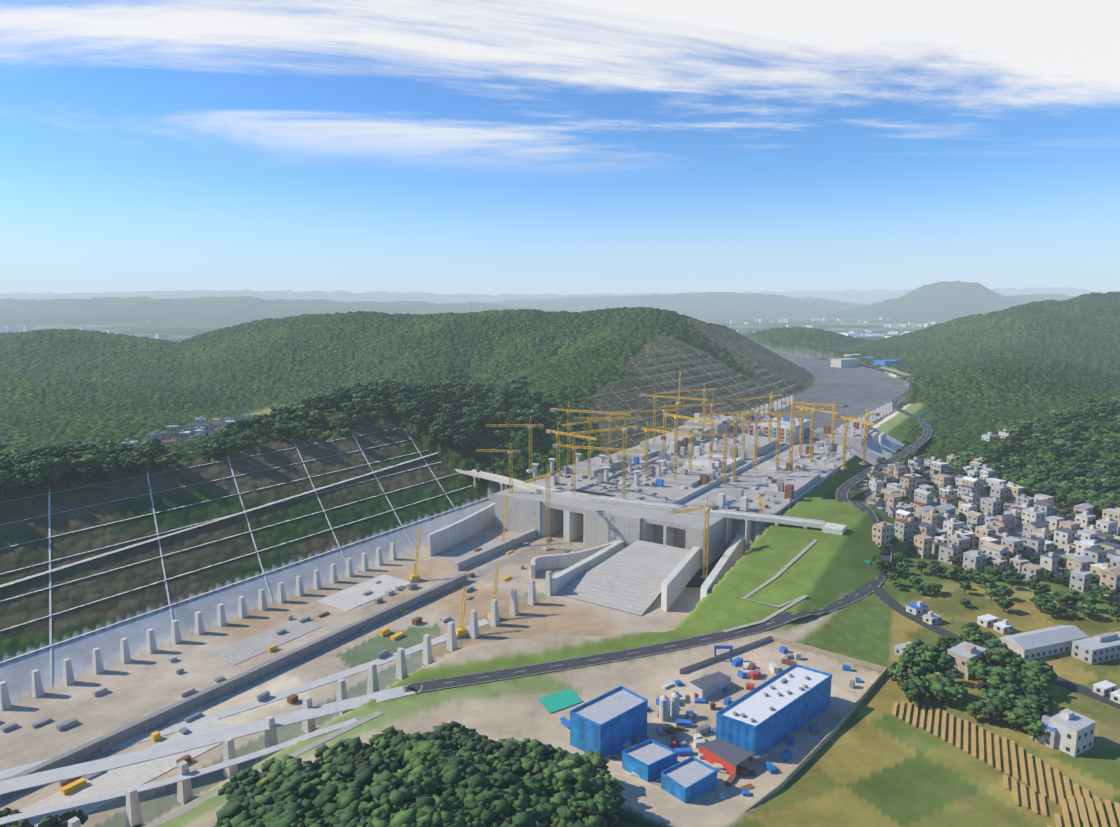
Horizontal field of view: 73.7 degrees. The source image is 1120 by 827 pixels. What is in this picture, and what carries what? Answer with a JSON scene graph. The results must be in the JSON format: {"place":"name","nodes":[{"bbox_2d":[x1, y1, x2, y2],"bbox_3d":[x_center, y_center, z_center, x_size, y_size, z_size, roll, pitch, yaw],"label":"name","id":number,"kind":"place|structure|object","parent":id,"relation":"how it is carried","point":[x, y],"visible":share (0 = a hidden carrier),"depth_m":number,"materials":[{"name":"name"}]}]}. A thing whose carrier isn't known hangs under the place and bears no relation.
{"place":"outdoors","nodes":[
{"label":"outdoors","id":0,"kind":"place"},
{"bbox_2d":[0,281,1119,826],"bbox_3d":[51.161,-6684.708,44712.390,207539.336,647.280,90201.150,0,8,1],"label":"ground","id":1,"kind":"structure","parent":0,"point":[978,361],"depth_m":466.36,"materials":[{"name":"green plant"}]},
{"bbox_2d":[0,807,141,826],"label":"forest trees","id":2,"kind":"object","parent":1,"relation":"on","point":[51,820],"visible":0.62,"depth_m":230.35,"materials":[{"name":"green plant"}]},
{"bbox_2d":[121,414,275,447],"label":"village","id":3,"kind":"object","parent":1,"relation":"on","point":[200,427],"visible":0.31,"depth_m":728.72,"materials":[{"name":"grey"}]},
{"bbox_2d":[0,366,543,498],"bbox_3d":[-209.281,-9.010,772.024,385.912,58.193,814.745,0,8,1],"label":"trees","id":4,"kind":"object","parent":1,"relation":"on","point":[33,466],"visible":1,"depth_m":632.21,"materials":[{"name":"green plant"}]},
{"bbox_2d":[0,338,796,686],"bbox_3d":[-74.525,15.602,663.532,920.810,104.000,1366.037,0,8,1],"label":"terrace berm lines","id":5,"kind":"object","parent":1,"relation":"on","point":[50,570],"visible":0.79,"depth_m":448.44,"materials":[{"name":"concrete"}]},
{"bbox_2d":[212,721,626,826],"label":"trees","id":6,"kind":"object","parent":1,"relation":"on","point":[453,774],"visible":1,"depth_m":193.12,"materials":[{"name":"green plant"}]},
{"bbox_2d":[0,395,892,826],"bbox_3d":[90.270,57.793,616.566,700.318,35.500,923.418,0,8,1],"label":"concrete piers","id":7,"kind":"structure","parent":1,"relation":"on","point":[134,809],"depth_m":343.19,"materials":[{"name":"white concrete"}]},
{"bbox_2d":[0,414,903,826],"bbox_3d":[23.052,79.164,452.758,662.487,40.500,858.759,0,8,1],"label":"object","id":8,"kind":"object","parent":1,"relation":"on","point":[636,560],"visible":0.67,"depth_m":463.14,"materials":[{"name":"concrete"}]},
{"bbox_2d":[1,408,885,826],"bbox_3d":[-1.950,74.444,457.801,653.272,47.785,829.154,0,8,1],"label":"construction materials","id":9,"kind":"object","parent":8,"relation":"on","point":[791,486],"visible":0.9,"depth_m":602.89,"materials":[{"name":"grey"}]},
{"bbox_2d":[408,370,879,638],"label":"tower cranes","id":10,"kind":"object","parent":8,"relation":"on","point":[462,632],"visible":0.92,"depth_m":594.50,"materials":[{"name":"yellow metal"}]},
{"bbox_2d":[0,317,937,367],"bbox_3d":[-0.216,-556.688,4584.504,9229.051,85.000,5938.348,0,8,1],"label":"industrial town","id":11,"kind":"object","parent":1,"relation":"on","point":[866,335],"visible":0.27,"depth_m":3555.85,"materials":[{"name":"white concrete"}]},
{"bbox_2d":[455,469,846,545],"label":"access bridge","id":12,"kind":"structure","parent":1,"relation":"on","point":[827,527],"depth_m":503.16,"materials":[{"name":"white concrete"}]},
{"bbox_2d":[560,636,886,811],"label":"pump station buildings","id":13,"kind":"structure","parent":1,"relation":"on","point":[755,725],"depth_m":261.64,"materials":[{"name":"metal"}]},
{"bbox_2d":[887,622,1057,739],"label":"field trees","id":14,"kind":"object","parent":1,"relation":"on","point":[1005,695],"visible":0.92,"depth_m":295.13,"materials":[{"name":"green plant"}]},
{"bbox_2d":[861,455,1119,621],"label":"village trees","id":15,"kind":"object","parent":1,"relation":"on","point":[1042,602],"visible":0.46,"depth_m":410.08,"materials":[{"name":"green plant"}]},
{"bbox_2d":[866,454,1119,597],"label":"village","id":16,"kind":"object","parent":1,"relation":"on","point":[996,541],"visible":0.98,"depth_m":482.40,"materials":[{"name":"grey"}]},
{"bbox_2d":[892,701,1119,826],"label":"crop rows","id":17,"kind":"object","parent":1,"relation":"on","point":[1081,807],"visible":0.94,"depth_m":244.14,"materials":[{"name":"beige plant"}]},
{"bbox_2d":[894,429,1119,756],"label":"buildings","id":18,"kind":"structure","parent":1,"relation":"on","point":[1069,732],"depth_m":324.67,"materials":[{"name":"grey"}]},
{"bbox_2d":[933,384,1119,517],"bbox_3d":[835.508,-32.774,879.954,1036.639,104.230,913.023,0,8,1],"label":"trees","id":19,"kind":"object","parent":1,"relation":"on","point":[1041,479],"visible":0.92,"depth_m":609.64,"materials":[{"name":"green plant"}]},
{"bbox_2d":[0,355,1119,826],"bbox_3d":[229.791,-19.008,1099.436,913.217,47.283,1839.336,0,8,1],"label":"road","id":20,"kind":"structure","parent":0,"point":[558,701],"depth_m":299.21,"materials":[{"name":"grey asphalt"}]},
{"bbox_2d":[0,0,1119,295],"label":"sky","id":21,"kind":"structure","parent":0,"point":[491,147],"materials":[{"name":"blue"}]}
]}

